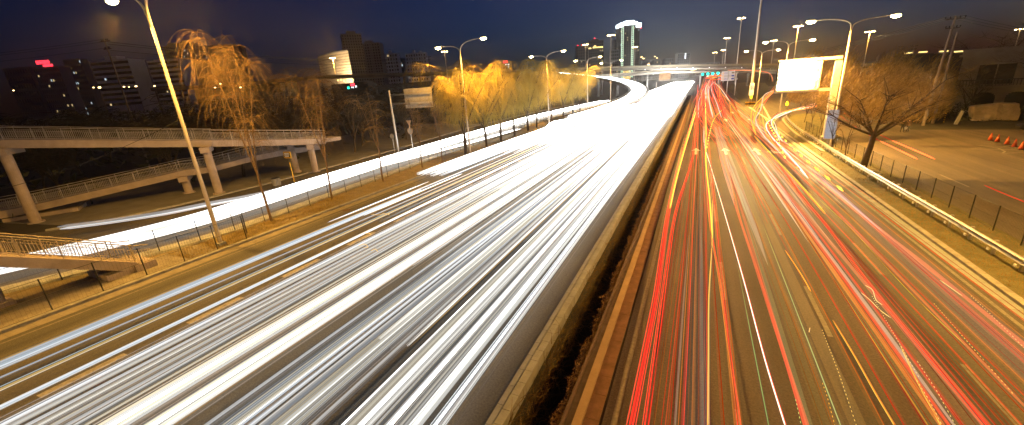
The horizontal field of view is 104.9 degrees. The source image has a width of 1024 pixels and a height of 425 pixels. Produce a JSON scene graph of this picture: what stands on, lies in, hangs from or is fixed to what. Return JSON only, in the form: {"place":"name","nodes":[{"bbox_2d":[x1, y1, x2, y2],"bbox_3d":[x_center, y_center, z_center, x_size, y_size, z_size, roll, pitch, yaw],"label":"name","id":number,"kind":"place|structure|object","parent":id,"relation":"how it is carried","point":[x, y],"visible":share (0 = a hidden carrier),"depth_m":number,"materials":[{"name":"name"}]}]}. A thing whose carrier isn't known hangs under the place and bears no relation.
{"place":"outdoors","nodes":[
{"label":"outdoors","id":0,"kind":"place"},
{"bbox_2d":[3,67,53,125],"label":"tower block","id":1,"kind":"structure","parent":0,"point":[24,85],"depth_m":866.00,"materials":[{"name":"black glass"}]},
{"bbox_2d":[32,60,89,123],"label":"tower block","id":2,"kind":"structure","parent":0,"point":[58,86],"depth_m":815.46,"materials":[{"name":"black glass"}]},
{"bbox_2d":[62,58,107,119],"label":"tower block","id":3,"kind":"structure","parent":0,"point":[82,73],"depth_m":969.68,"materials":[{"name":"concrete"},{"name":"dark glass"}]},
{"bbox_2d":[0,245,216,328],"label":"paving","id":4,"kind":"structure","parent":0,"point":[57,301],"depth_m":22.72,"materials":[{"name":"beige concrete"}]},
{"bbox_2d":[0,216,246,327],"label":"fence","id":5,"kind":"object","parent":4,"relation":"on","point":[91,263],"visible":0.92,"depth_m":22.52,"materials":[{"name":"black metal"}]},
{"bbox_2d":[191,46,216,84],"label":"tower block","id":6,"kind":"structure","parent":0,"point":[201,57],"depth_m":1164.23,"materials":[{"name":"concrete"}]},
{"bbox_2d":[207,44,253,83],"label":"tower block","id":7,"kind":"structure","parent":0,"point":[241,48],"depth_m":839.65,"materials":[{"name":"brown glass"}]},
{"bbox_2d":[0,123,479,224],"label":"pavement","id":8,"kind":"structure","parent":0,"point":[145,198],"depth_m":54.73,"materials":[{"name":"concrete"}]},
{"bbox_2d":[0,109,111,195],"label":"bare tree","id":9,"kind":"object","parent":8,"relation":"on","point":[64,153],"visible":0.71,"depth_m":47.88,"materials":[{"name":"brown plant"}]},
{"bbox_2d":[77,108,187,171],"bbox_3d":[-56.539,-11.112,62.382,11.813,10.264,13.530,-6,18,-6],"label":"bare tree","id":10,"kind":"object","parent":8,"relation":"on","point":[157,158],"visible":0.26,"depth_m":61.60,"materials":[{"name":"brown plant"}]},
{"bbox_2d":[79,106,206,169],"bbox_3d":[-47.365,-9.348,53.919,11.581,10.816,13.265,-2,18,8],"label":"bare tree","id":11,"kind":"object","parent":8,"relation":"on","point":[168,150],"visible":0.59,"depth_m":52.99,"materials":[{"name":"brown plant"}]},
{"bbox_2d":[0,125,340,224],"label":"footbridge ramp","id":12,"kind":"structure","parent":8,"relation":"on","point":[30,209],"depth_m":43.10,"materials":[{"name":"concrete"}]},
{"bbox_2d":[140,89,297,176],"bbox_3d":[-37.513,-10.963,54.472,17.152,12.231,16.465,-7,18,-8],"label":"bare tree","id":13,"kind":"object","parent":8,"relation":"on","point":[216,115],"visible":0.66,"depth_m":52.27,"materials":[{"name":"brown plant"}]},
{"bbox_2d":[221,92,319,147],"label":"bare tree","id":14,"kind":"object","parent":8,"relation":"on","point":[276,119],"visible":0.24,"depth_m":71.78,"materials":[{"name":"brown plant"}]},
{"bbox_2d":[240,82,330,138],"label":"bare tree","id":15,"kind":"object","parent":8,"relation":"on","point":[293,121],"visible":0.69,"depth_m":62.44,"materials":[{"name":"brown plant"}]},
{"bbox_2d":[311,84,388,151],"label":"bare tree","id":16,"kind":"object","parent":8,"relation":"on","point":[352,108],"visible":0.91,"depth_m":70.60,"materials":[{"name":"brown plant"}]},
{"bbox_2d":[314,94,399,145],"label":"bare tree","id":17,"kind":"object","parent":8,"relation":"on","point":[369,115],"visible":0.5,"depth_m":80.59,"materials":[{"name":"brown plant"}]},
{"bbox_2d":[375,83,421,139],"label":"bare tree","id":18,"kind":"object","parent":8,"relation":"on","point":[408,116],"visible":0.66,"depth_m":84.66,"materials":[{"name":"brown plant"}]},
{"bbox_2d":[0,102,609,286],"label":"service road","id":19,"kind":"structure","parent":0,"point":[91,232],"depth_m":37.62,"materials":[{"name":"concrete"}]},
{"bbox_2d":[62,129,518,228],"bbox_3d":[-16.005,-8.023,57.511,6.674,0.378,68.349,9,22,36],"label":"headlight streak","id":20,"kind":"object","parent":19,"relation":"on","point":[244,198],"visible":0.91,"depth_m":38.23,"materials":[{"name":"white"}]},
{"bbox_2d":[0,103,607,293],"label":"kerb","id":21,"kind":"structure","parent":19,"relation":"on","point":[155,251],"depth_m":32.66,"materials":[{"name":"concrete"}]},
{"bbox_2d":[0,100,609,274],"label":"headlight streaks","id":22,"kind":"object","parent":19,"relation":"on","point":[259,199],"visible":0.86,"depth_m":37.65,"materials":[{"name":"white"}]},
{"bbox_2d":[45,104,571,230],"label":"kerb","id":23,"kind":"structure","parent":19,"relation":"on","point":[105,220],"depth_m":44.48,"materials":[{"name":"concrete"}]},
{"bbox_2d":[388,87,432,152],"bbox_3d":[-16.371,-15.100,65.230,8.829,10.375,0.400,4,20,24],"label":"gantry sign","id":24,"kind":"object","parent":19,"relation":"on","point":[415,99],"visible":0.76,"depth_m":63.86,"materials":[{"name":"metal"}]},
{"bbox_2d":[0,79,695,424],"bbox_3d":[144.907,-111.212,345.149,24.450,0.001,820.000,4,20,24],"label":"road","id":25,"kind":"structure","parent":0,"point":[481,401],"depth_m":18.61,"materials":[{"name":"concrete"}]},
{"bbox_2d":[0,190,420,368],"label":"headlight streak","id":26,"kind":"object","parent":25,"relation":"on","point":[219,273],"visible":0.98,"depth_m":19.61,"materials":[{"name":"white"}]},
{"bbox_2d":[0,143,542,390],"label":"headlight streak","id":27,"kind":"object","parent":25,"relation":"on","point":[94,346],"visible":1,"depth_m":19.39,"materials":[{"name":"white"}]},
{"bbox_2d":[0,120,574,340],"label":"gutter","id":28,"kind":"object","parent":25,"relation":"on","point":[88,304],"visible":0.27,"depth_m":24.52,"materials":[{"name":"concrete"}]},
{"bbox_2d":[36,147,547,397],"bbox_3d":[-7.729,-0.390,34.425,0.420,0.001,66.250,4,20,24],"label":"road marking","id":29,"kind":"object","parent":25,"relation":"on","point":[78,377],"visible":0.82,"depth_m":18.98,"materials":[{"name":"paint"}]},
{"bbox_2d":[0,81,692,424],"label":"headlight streaks","id":30,"kind":"object","parent":25,"relation":"on","point":[562,212],"visible":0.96,"depth_m":17.33,"materials":[{"name":"white"}]},
{"bbox_2d":[0,61,1021,424],"bbox_3d":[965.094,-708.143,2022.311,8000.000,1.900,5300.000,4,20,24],"label":"ground","id":31,"kind":"structure","parent":0,"point":[90,171],"depth_m":56.89,"materials":[{"name":"brown soil"}]},
{"bbox_2d":[0,113,92,190],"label":"bare tree","id":32,"kind":"object","parent":31,"relation":"on","point":[43,175],"visible":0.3,"depth_m":55.21,"materials":[{"name":"brown plant"}]},
{"bbox_2d":[0,105,117,175],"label":"bare tree","id":33,"kind":"object","parent":31,"relation":"on","point":[72,159],"visible":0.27,"depth_m":66.76,"materials":[{"name":"brown plant"}]},
{"bbox_2d":[49,106,144,161],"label":"bare tree","id":34,"kind":"object","parent":31,"relation":"on","point":[111,129],"visible":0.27,"depth_m":81.10,"materials":[{"name":"brown plant"}]},
{"bbox_2d":[89,56,160,120],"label":"tower block","id":35,"kind":"structure","parent":31,"relation":"on","point":[132,73],"depth_m":634.26,"materials":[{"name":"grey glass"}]},
{"bbox_2d":[146,58,198,115],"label":"tower block","id":36,"kind":"structure","parent":31,"relation":"on","point":[158,73],"depth_m":650.46,"materials":[{"name":"grey concrete"}]},
{"bbox_2d":[194,82,300,119],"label":"market hall","id":37,"kind":"structure","parent":31,"relation":"on","point":[246,90],"depth_m":302.23,"materials":[{"name":"stone"}]},
{"bbox_2d":[0,119,572,334],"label":"kerb","id":38,"kind":"structure","parent":31,"relation":"on","point":[61,309],"depth_m":24.88,"materials":[{"name":"stone"}]},
{"bbox_2d":[0,76,585,227],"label":"thicket","id":39,"kind":"object","parent":31,"relation":"on","point":[62,173],"visible":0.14,"depth_m":73.97,"materials":[{"name":"brown plant"}]},
{"bbox_2d":[0,106,598,319],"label":"verge","id":40,"kind":"structure","parent":31,"relation":"on","point":[32,293],"depth_m":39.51,"materials":[{"name":"brown plant"}]},
{"bbox_2d":[0,233,157,308],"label":"footbridge stairs","id":41,"kind":"structure","parent":40,"relation":"on","point":[11,259],"depth_m":22.93,"materials":[{"name":"concrete"}]},
{"bbox_2d":[106,0,225,246],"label":"street lamp","id":42,"kind":"object","parent":40,"relation":"on","point":[199,176],"visible":0.98,"depth_m":26.18,"materials":[{"name":"metal"}]},
{"bbox_2d":[167,29,289,221],"bbox_3d":[-21.430,-6.399,31.602,6.601,15.265,7.553,-5,18,-1],"label":"willow tree","id":43,"kind":"object","parent":40,"relation":"on","point":[254,161],"visible":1,"depth_m":30.36,"materials":[{"name":"brown plant"}]},
{"bbox_2d":[0,114,547,296],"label":"fence","id":44,"kind":"object","parent":40,"relation":"on","point":[282,200],"visible":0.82,"depth_m":35.75,"materials":[{"name":"grey metal"}]},
{"bbox_2d":[263,67,351,199],"bbox_3d":[-18.666,-7.151,37.335,7.533,12.809,6.737,-8,18,-13],"label":"willow tree","id":45,"kind":"object","parent":40,"relation":"on","point":[323,151],"visible":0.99,"depth_m":36.44,"materials":[{"name":"brown plant"}]},
{"bbox_2d":[337,86,395,181],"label":"willow tree","id":46,"kind":"object","parent":40,"relation":"on","point":[373,126],"visible":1,"depth_m":44.11,"materials":[{"name":"brown plant"}]},
{"bbox_2d":[403,60,511,154],"bbox_3d":[-6.681,-15.877,60.067,12.042,13.881,14.765,8,21,33],"label":"willow tree","id":47,"kind":"object","parent":40,"relation":"on","point":[446,95],"visible":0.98,"depth_m":58.17,"materials":[{"name":"yellow plant"}]},
{"bbox_2d":[447,59,523,146],"bbox_3d":[-4.724,-18.320,66.070,14.326,14.571,14.990,-9,18,-15],"label":"willow tree","id":48,"kind":"object","parent":40,"relation":"on","point":[495,105],"visible":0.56,"depth_m":64.73,"materials":[{"name":"yellow plant"}]},
{"bbox_2d":[469,61,538,140],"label":"willow tree","id":49,"kind":"object","parent":40,"relation":"on","point":[512,104],"visible":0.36,"depth_m":69.60,"materials":[{"name":"yellow plant"}]},
{"bbox_2d":[478,59,543,135],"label":"willow tree","id":50,"kind":"object","parent":40,"relation":"on","point":[519,99],"visible":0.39,"depth_m":77.56,"materials":[{"name":"yellow plant"}]},
{"bbox_2d":[487,59,558,130],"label":"willow tree","id":51,"kind":"object","parent":40,"relation":"on","point":[531,97],"visible":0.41,"depth_m":83.17,"materials":[{"name":"yellow plant"}]},
{"bbox_2d":[517,60,565,126],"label":"willow tree","id":52,"kind":"object","parent":40,"relation":"on","point":[548,90],"visible":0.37,"depth_m":88.49,"materials":[{"name":"yellow plant"}]},
{"bbox_2d":[532,62,573,121],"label":"willow tree","id":53,"kind":"object","parent":40,"relation":"on","point":[555,87],"visible":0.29,"depth_m":99.38,"materials":[{"name":"yellow plant"}]},
{"bbox_2d":[534,62,589,117],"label":"willow tree","id":54,"kind":"object","parent":40,"relation":"on","point":[572,83],"visible":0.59,"depth_m":109.88,"materials":[{"name":"yellow plant"}]},
{"bbox_2d":[552,65,600,113],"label":"willow tree","id":55,"kind":"object","parent":40,"relation":"on","point":[583,80],"visible":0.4,"depth_m":120.61,"materials":[{"name":"yellow plant"}]},
{"bbox_2d":[318,50,353,106],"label":"curved hotel","id":56,"kind":"structure","parent":31,"relation":"on","point":[342,68],"depth_m":434.25,"materials":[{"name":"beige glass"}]},
{"bbox_2d":[340,31,368,81],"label":"tower block","id":57,"kind":"structure","parent":31,"relation":"on","point":[351,43],"depth_m":717.22,"materials":[{"name":"grey concrete"}]},
{"bbox_2d":[363,40,388,84],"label":"tower block","id":58,"kind":"structure","parent":31,"relation":"on","point":[374,54],"depth_m":730.37,"materials":[{"name":"grey concrete"}]},
{"bbox_2d":[385,50,403,83],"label":"tower block","id":59,"kind":"structure","parent":31,"relation":"on","point":[393,65],"depth_m":768.04,"materials":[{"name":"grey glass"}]},
{"bbox_2d":[377,81,440,109],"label":"market hall","id":60,"kind":"structure","parent":31,"relation":"on","point":[427,83],"depth_m":270.30,"materials":[{"name":"stone"}]},
{"bbox_2d":[405,50,430,82],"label":"tower block","id":61,"kind":"structure","parent":31,"relation":"on","point":[420,55],"depth_m":766.32,"materials":[{"name":"grey concrete"}]},
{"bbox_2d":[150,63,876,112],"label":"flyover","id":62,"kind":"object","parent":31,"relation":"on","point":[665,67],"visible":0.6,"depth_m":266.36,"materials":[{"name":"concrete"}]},
{"bbox_2d":[485,96,686,424],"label":"kerb","id":63,"kind":"structure","parent":31,"relation":"on","point":[529,375],"depth_m":16.52,"materials":[{"name":"concrete"}]},
{"bbox_2d":[508,143,664,424],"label":"dry vines","id":64,"kind":"object","parent":31,"relation":"on","point":[586,302],"visible":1,"depth_m":17.81,"materials":[{"name":"brown plant"}]},
{"bbox_2d":[558,72,648,119],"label":"loop ramp","id":65,"kind":"structure","parent":31,"relation":"on","point":[644,96],"depth_m":166.71,"materials":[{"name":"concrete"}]},
{"bbox_2d":[548,115,682,424],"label":"dry hedge","id":66,"kind":"object","parent":31,"relation":"on","point":[607,297],"visible":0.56,"depth_m":17.74,"materials":[{"name":"brown plant"}]},
{"bbox_2d":[559,96,690,424],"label":"median edging","id":67,"kind":"object","parent":31,"relation":"on","point":[574,406],"visible":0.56,"depth_m":16.23,"materials":[{"name":"brown concrete"}]},
{"bbox_2d":[616,20,641,81],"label":"tower block","id":68,"kind":"structure","parent":31,"relation":"on","point":[627,35],"depth_m":863.12,"materials":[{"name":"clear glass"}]},
{"bbox_2d":[571,96,691,424],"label":"median kerb","id":69,"kind":"structure","parent":31,"relation":"on","point":[580,413],"depth_m":16.11,"materials":[{"name":"grey concrete"}]},
{"bbox_2d":[581,67,776,96],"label":"slip bridge","id":70,"kind":"structure","parent":31,"relation":"on","point":[748,71],"depth_m":228.14,"materials":[{"name":"concrete"}]},
{"bbox_2d":[801,53,849,108],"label":"brush tree","id":71,"kind":"object","parent":31,"relation":"on","point":[822,74],"visible":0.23,"depth_m":83.75,"materials":[{"name":"brown plant"}]},
{"bbox_2d":[813,52,867,113],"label":"brush tree","id":72,"kind":"object","parent":31,"relation":"on","point":[845,82],"visible":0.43,"depth_m":74.32,"materials":[{"name":"brown plant"}]},
{"bbox_2d":[845,59,900,116],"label":"brush tree","id":73,"kind":"object","parent":31,"relation":"on","point":[870,85],"visible":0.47,"depth_m":68.83,"materials":[{"name":"brown plant"}]},
{"bbox_2d":[775,127,1023,308],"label":"kerb","id":74,"kind":"structure","parent":31,"relation":"on","point":[999,286],"depth_m":21.22,"materials":[{"name":"concrete"}]},
{"bbox_2d":[794,135,1023,298],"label":"verge","id":75,"kind":"structure","parent":31,"relation":"on","point":[999,258],"depth_m":23.39,"materials":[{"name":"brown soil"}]},
{"bbox_2d":[774,56,842,144],"bbox_3d":[36.212,-13.644,48.849,6.585,10.332,1.000,4,20,24],"label":"message board","id":76,"kind":"object","parent":75,"relation":"on","point":[798,75],"visible":0.97,"depth_m":47.91,"materials":[{"name":"plastic"}]},
{"bbox_2d":[806,13,901,146],"bbox_3d":[37.834,-14.797,45.336,8.269,14.440,0.544,4,20,24],"label":"street lamp","id":77,"kind":"object","parent":75,"relation":"on","point":[892,15],"visible":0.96,"depth_m":44.22,"materials":[{"name":"metal"}]},
{"bbox_2d":[798,59,989,168],"bbox_3d":[33.022,-8.557,35.885,12.798,9.259,8.526,4,20,24],"label":"bare tree","id":78,"kind":"object","parent":75,"relation":"on","point":[893,121],"visible":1,"depth_m":35.08,"materials":[{"name":"brown plant"}]},
{"bbox_2d":[786,112,1023,271],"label":"guard rail","id":79,"kind":"object","parent":75,"relation":"on","point":[995,245],"visible":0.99,"depth_m":24.60,"materials":[{"name":"metal"}]},
{"bbox_2d":[805,122,1023,245],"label":"fence","id":80,"kind":"object","parent":75,"relation":"on","point":[918,177],"visible":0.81,"depth_m":27.84,"materials":[{"name":"grey metal"}]},
{"bbox_2d":[0,0,1023,123],"label":"sky","id":81,"kind":"structure","parent":0,"point":[514,30],"materials":[{"name":"blue"}]},
{"bbox_2d":[417,73,645,175],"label":"headlight streaks","id":82,"kind":"object","parent":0,"point":[461,162],"visible":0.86,"depth_m":67.95,"materials":[{"name":"white"}]},
{"bbox_2d":[587,38,603,84],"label":"tower block","id":83,"kind":"structure","parent":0,"point":[595,48],"depth_m":928.97,"materials":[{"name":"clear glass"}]},
{"bbox_2d":[582,96,692,424],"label":"paving","id":84,"kind":"structure","parent":0,"point":[597,402],"depth_m":16.19,"materials":[{"name":"brown concrete"}]},
{"bbox_2d":[714,82,807,133],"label":"ramp road","id":85,"kind":"structure","parent":0,"point":[771,102],"depth_m":99.69,"materials":[{"name":"asphalt"}]},
{"bbox_2d":[728,82,768,105],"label":"traffic island","id":86,"kind":"structure","parent":85,"relation":"on","point":[741,90],"depth_m":175.07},
{"bbox_2d":[784,113,839,144],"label":"traffic island","id":87,"kind":"structure","parent":0,"point":[797,119],"depth_m":67.10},
{"bbox_2d":[601,83,1023,424],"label":"road","id":88,"kind":"structure","parent":0,"point":[789,379],"depth_m":15.88,"materials":[{"name":"asphalt"}]},
{"bbox_2d":[626,106,695,424],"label":"taillight streak","id":89,"kind":"object","parent":88,"relation":"on","point":[635,401],"visible":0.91,"depth_m":14.50,"materials":[{"name":"red"}]},
{"bbox_2d":[642,92,697,424],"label":"taillight streak","id":90,"kind":"object","parent":88,"relation":"on","point":[663,303],"visible":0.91,"depth_m":15.30,"materials":[{"name":"red"}]},
{"bbox_2d":[696,74,741,117],"bbox_3d":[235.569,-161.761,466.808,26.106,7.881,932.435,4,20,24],"label":"taillight streaks","id":91,"kind":"object","parent":88,"relation":"on","point":[718,96],"visible":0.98,"depth_m":124.27,"materials":[{"name":"red"}]},
{"bbox_2d":[705,95,740,424],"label":"taillight streak","id":92,"kind":"object","parent":88,"relation":"on","point":[728,342],"visible":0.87,"depth_m":14.52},
{"bbox_2d":[704,142,785,424],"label":"taillight streak","id":93,"kind":"object","parent":88,"relation":"on","point":[779,406],"visible":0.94,"depth_m":14.05,"materials":[{"name":"white"}]},
{"bbox_2d":[705,89,849,190],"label":"taillight streaks","id":94,"kind":"object","parent":88,"relation":"on","point":[777,148],"visible":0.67,"depth_m":53.69,"materials":[{"name":"red"}]},
{"bbox_2d":[610,98,1023,424],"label":"road marking","id":95,"kind":"object","parent":88,"relation":"on","point":[615,416],"visible":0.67,"depth_m":17.29,"materials":[{"name":"paint"}]},
{"bbox_2d":[647,93,1023,424],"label":"taillight streaks","id":96,"kind":"object","parent":88,"relation":"on","point":[872,340],"visible":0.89,"depth_m":14.51,"materials":[{"name":"red"}]},
{"bbox_2d":[703,96,1020,424],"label":"road marking","id":97,"kind":"object","parent":88,"relation":"on","point":[822,319],"visible":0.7,"depth_m":16.39,"materials":[{"name":"paint"}]},
{"bbox_2d":[781,168,986,424],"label":"taillight streak","id":98,"kind":"object","parent":88,"relation":"on","point":[984,422],"visible":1,"depth_m":13.28,"materials":[{"name":"red"}]},
{"bbox_2d":[775,128,1023,320],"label":"gutter","id":99,"kind":"object","parent":88,"relation":"on","point":[925,239],"visible":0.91,"depth_m":20.86,"materials":[{"name":"concrete"}]},
{"bbox_2d":[769,86,1023,241],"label":"service road","id":100,"kind":"structure","parent":0,"point":[976,171],"depth_m":34.44,"materials":[{"name":"asphalt"}]},
{"bbox_2d":[861,84,1023,127],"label":"grass bank","id":101,"kind":"structure","parent":0,"point":[948,123],"depth_m":56.00,"materials":[{"name":"plant"}]},
{"bbox_2d":[859,48,918,112],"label":"brush tree","id":102,"kind":"object","parent":101,"relation":"on","point":[892,63],"visible":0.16,"depth_m":69.08,"materials":[{"name":"brown plant"}]},
{"bbox_2d":[867,59,927,119],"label":"brush tree","id":103,"kind":"object","parent":101,"relation":"on","point":[895,85],"visible":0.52,"depth_m":62.33,"materials":[{"name":"brown plant"}]},
{"bbox_2d":[894,67,955,122],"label":"brush tree","id":104,"kind":"object","parent":101,"relation":"on","point":[931,113],"visible":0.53,"depth_m":57.80,"materials":[{"name":"brown plant"}]},
{"bbox_2d":[917,57,966,114],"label":"brush tree","id":105,"kind":"object","parent":101,"relation":"on","point":[952,82],"visible":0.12,"depth_m":64.20,"materials":[{"name":"brown plant"}]},
{"bbox_2d":[921,15,966,125],"bbox_3d":[60.068,-19.534,55.054,2.200,14.458,0.433,2,19,19],"label":"utility pole","id":106,"kind":"object","parent":101,"relation":"on","point":[941,64],"visible":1,"depth_m":54.34,"materials":[{"name":"metal"}]},
{"bbox_2d":[949,46,1023,113],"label":"villa","id":107,"kind":"object","parent":101,"relation":"on","point":[1010,90],"visible":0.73,"depth_m":62.56,"materials":[{"name":"grey concrete"}]},
{"bbox_2d":[994,63,1017,83],"bbox_3d":[77.809,-21.890,62.053,0.080,3.000,1.840,-19,23,-40],"label":"window","id":108,"kind":"structure","parent":107,"relation":"in","point":[1002,68],"depth_m":61.96,"materials":[{"name":"black glass"}]},
{"bbox_2d":[968,101,1020,120],"bbox_3d":[69.914,-14.616,57.117,4.808,2.673,2.394,8,21,32],"label":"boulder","id":109,"kind":"object","parent":101,"relation":"on","point":[1002,110],"visible":0.98,"depth_m":56.38,"materials":[{"name":"stone"}]},
{"bbox_2d":[913,130,1023,163],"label":"forecourt","id":110,"kind":"structure","parent":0,"point":[973,139],"depth_m":45.51,"materials":[{"name":"concrete"}]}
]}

